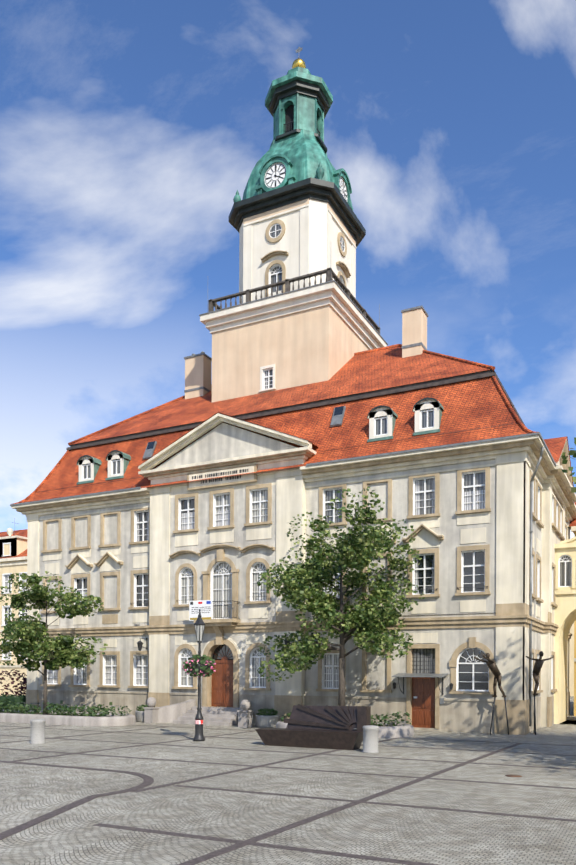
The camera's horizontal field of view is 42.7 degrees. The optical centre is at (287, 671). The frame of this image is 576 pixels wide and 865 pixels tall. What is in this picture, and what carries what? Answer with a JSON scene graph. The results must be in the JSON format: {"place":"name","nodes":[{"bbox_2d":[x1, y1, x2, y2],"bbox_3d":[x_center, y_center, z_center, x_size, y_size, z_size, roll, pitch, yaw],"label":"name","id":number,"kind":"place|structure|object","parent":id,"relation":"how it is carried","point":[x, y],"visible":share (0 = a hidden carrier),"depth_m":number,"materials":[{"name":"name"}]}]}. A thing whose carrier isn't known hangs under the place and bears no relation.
{"place":"outdoors","nodes":[
{"label":"outdoors","id":0,"kind":"place"},
{"bbox_2d":[0,523,27,696],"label":"neighbour house","id":1,"kind":"structure","parent":0,"point":[13,551],"depth_m":70.92,"materials":[{"name":"white paint"}]},
{"bbox_2d":[0,696,575,864],"bbox_3d":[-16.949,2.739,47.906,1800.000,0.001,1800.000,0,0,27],"label":"paved plaza","id":2,"kind":"structure","parent":0,"point":[73,836],"depth_m":16.33,"materials":[{"name":"grey stone"}]},
{"bbox_2d":[0,669,26,708],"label":"hedge and shrub plants","id":3,"kind":"object","parent":2,"relation":"on","point":[6,696],"visible":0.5,"depth_m":54.78,"materials":[{"name":"plant"}]},
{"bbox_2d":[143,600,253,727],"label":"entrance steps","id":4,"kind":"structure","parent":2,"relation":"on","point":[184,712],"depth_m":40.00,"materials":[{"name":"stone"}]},
{"bbox_2d":[188,609,211,740],"bbox_3d":[-3.596,0.124,29.904,1.040,5.370,1.014,0,0,27],"label":"street lamp post","id":5,"kind":"object","parent":2,"relation":"on","point":[199,624],"visible":0.94,"depth_m":29.79,"materials":[{"name":"metal"}]},
{"bbox_2d":[182,654,215,676],"bbox_3d":[-3.628,-0.235,29.891,1.366,0.944,1.412,0,0,27],"label":"hanging flower basket","id":6,"kind":"object","parent":5,"relation":"attached to","point":[208,660],"visible":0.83,"depth_m":29.59,"materials":[{"name":"green plant"}]},
{"bbox_2d":[30,719,378,752],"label":"granite bollards","id":7,"kind":"object","parent":2,"relation":"on","point":[370,738],"visible":1,"depth_m":25.93,"materials":[{"name":"grey stone"}]},
{"bbox_2d":[0,710,413,737],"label":"planting bed kerbs","id":8,"kind":"structure","parent":2,"relation":"on","point":[400,730],"depth_m":37.77,"materials":[{"name":"stone"}]},
{"bbox_2d":[0,571,107,714],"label":"linden tree","id":9,"kind":"object","parent":8,"relation":"on","point":[29,642],"depth_m":40.43,"materials":[{"name":"green plant"}]},
{"bbox_2d":[0,701,411,725],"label":"bed shrubs","id":10,"kind":"object","parent":8,"relation":"on","point":[21,708],"visible":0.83,"depth_m":39.58,"materials":[{"name":"green plant"}]},
{"bbox_2d":[135,710,278,727],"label":"round concrete planters","id":11,"kind":"object","parent":2,"relation":"on","point":[262,721],"visible":0.62,"depth_m":37.13,"materials":[{"name":"concrete"}]},
{"bbox_2d":[136,705,277,715],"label":"tub plants","id":12,"kind":"object","parent":11,"relation":"on","point":[261,711],"visible":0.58,"depth_m":37.47,"materials":[{"name":"green plant"}]},
{"bbox_2d":[15,624,443,711],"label":"plants","id":13,"kind":"object","parent":2,"relation":"on","point":[441,701],"visible":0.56,"depth_m":43.31,"materials":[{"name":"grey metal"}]},
{"bbox_2d":[0,725,575,864],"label":"paving bands","id":14,"kind":"object","parent":2,"relation":"on","point":[148,780],"depth_m":17.05,"materials":[{"name":"grey stone"}]},
{"bbox_2d":[10,412,575,734],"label":"town hall trim","id":15,"kind":"structure","parent":2,"relation":"on","point":[218,444],"depth_m":38.91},
{"bbox_2d":[130,444,544,725],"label":"facade lanterns","id":16,"kind":"object","parent":15,"relation":"attached to","point":[140,646],"visible":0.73,"depth_m":34.90,"materials":[{"name":"metal"}]},
{"bbox_2d":[255,704,370,749],"bbox_3d":[0.915,2.042,27.840,4.250,1.581,1.270,0,0,27],"label":"steel fan bench","id":17,"kind":"object","parent":2,"relation":"on","point":[326,727],"visible":0.96,"depth_m":27.58,"materials":[{"name":"brown metal"}]},
{"bbox_2d":[257,487,424,705],"bbox_3d":[2.327,-2.710,34.509,7.908,10.380,8.152,0,0,27],"label":"linden tree","id":18,"kind":"object","parent":2,"relation":"on","point":[325,606],"depth_m":33.67,"materials":[{"name":"green plant"}]},
{"bbox_2d":[505,775,521,776],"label":"manhole covers","id":19,"kind":"object","parent":2,"relation":"in","point":[513,775],"depth_m":20.20,"materials":[{"name":"grey metal"}]},
{"bbox_2d":[474,651,553,734],"bbox_3d":[10.369,0.969,33.549,3.954,3.834,0.955,0,0,-12],"label":"stilt walkers sculpture","id":20,"kind":"object","parent":2,"relation":"on","point":[494,669],"visible":1,"depth_m":33.56,"materials":[{"name":"metal"}]},
{"bbox_3d":[14.800,-3.399,17.905,13.174,12.609,11.322,0,0,27],"label":"linden tree trunk","id":21,"kind":"object","parent":2,"relation":"on","visible":0},
{"bbox_2d":[561,437,575,492],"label":"linden tree","id":22,"kind":"object","parent":21,"relation":"attached to","point":[565,460],"visible":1,"depth_m":20.92,"materials":[{"name":"green plant"}]},
{"bbox_2d":[0,0,575,538],"label":"sky","id":23,"kind":"structure","parent":0,"point":[131,131],"materials":[{"name":"blue"}]},
{"bbox_2d":[199,47,387,412],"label":"town hall tower","id":24,"kind":"structure","parent":0,"point":[298,315],"depth_m":46.10,"materials":[{"name":"beige paint"}]},
{"bbox_2d":[38,459,567,732],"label":"town hall walls","id":25,"kind":"structure","parent":0,"point":[222,544],"depth_m":39.39,"materials":[{"name":"beige paint"}]},
{"bbox_2d":[13,305,535,503],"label":"roof","id":26,"kind":"structure","parent":25,"relation":"on","point":[416,394],"depth_m":40.86,"materials":[{"name":"tile"}]},
{"bbox_2d":[544,436,573,486],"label":"roof","id":27,"kind":"structure","parent":25,"relation":"on","point":[558,447],"depth_m":41.29,"materials":[{"name":"tile"}]},
{"bbox_2d":[554,536,575,723],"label":"neighbouring building","id":28,"kind":"structure","parent":0,"point":[565,586],"depth_m":40.95,"materials":[{"name":"yellow paint"}]},
{"bbox_2d":[569,623,573,695],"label":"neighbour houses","id":29,"kind":"structure","parent":0,"point":[571,666],"depth_m":91.01,"materials":[{"name":"yellow paint"}]},
{"bbox_2d":[569,502,575,715],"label":"yellow neighbour house","id":30,"kind":"structure","parent":0,"point":[572,526],"depth_m":48.69,"materials":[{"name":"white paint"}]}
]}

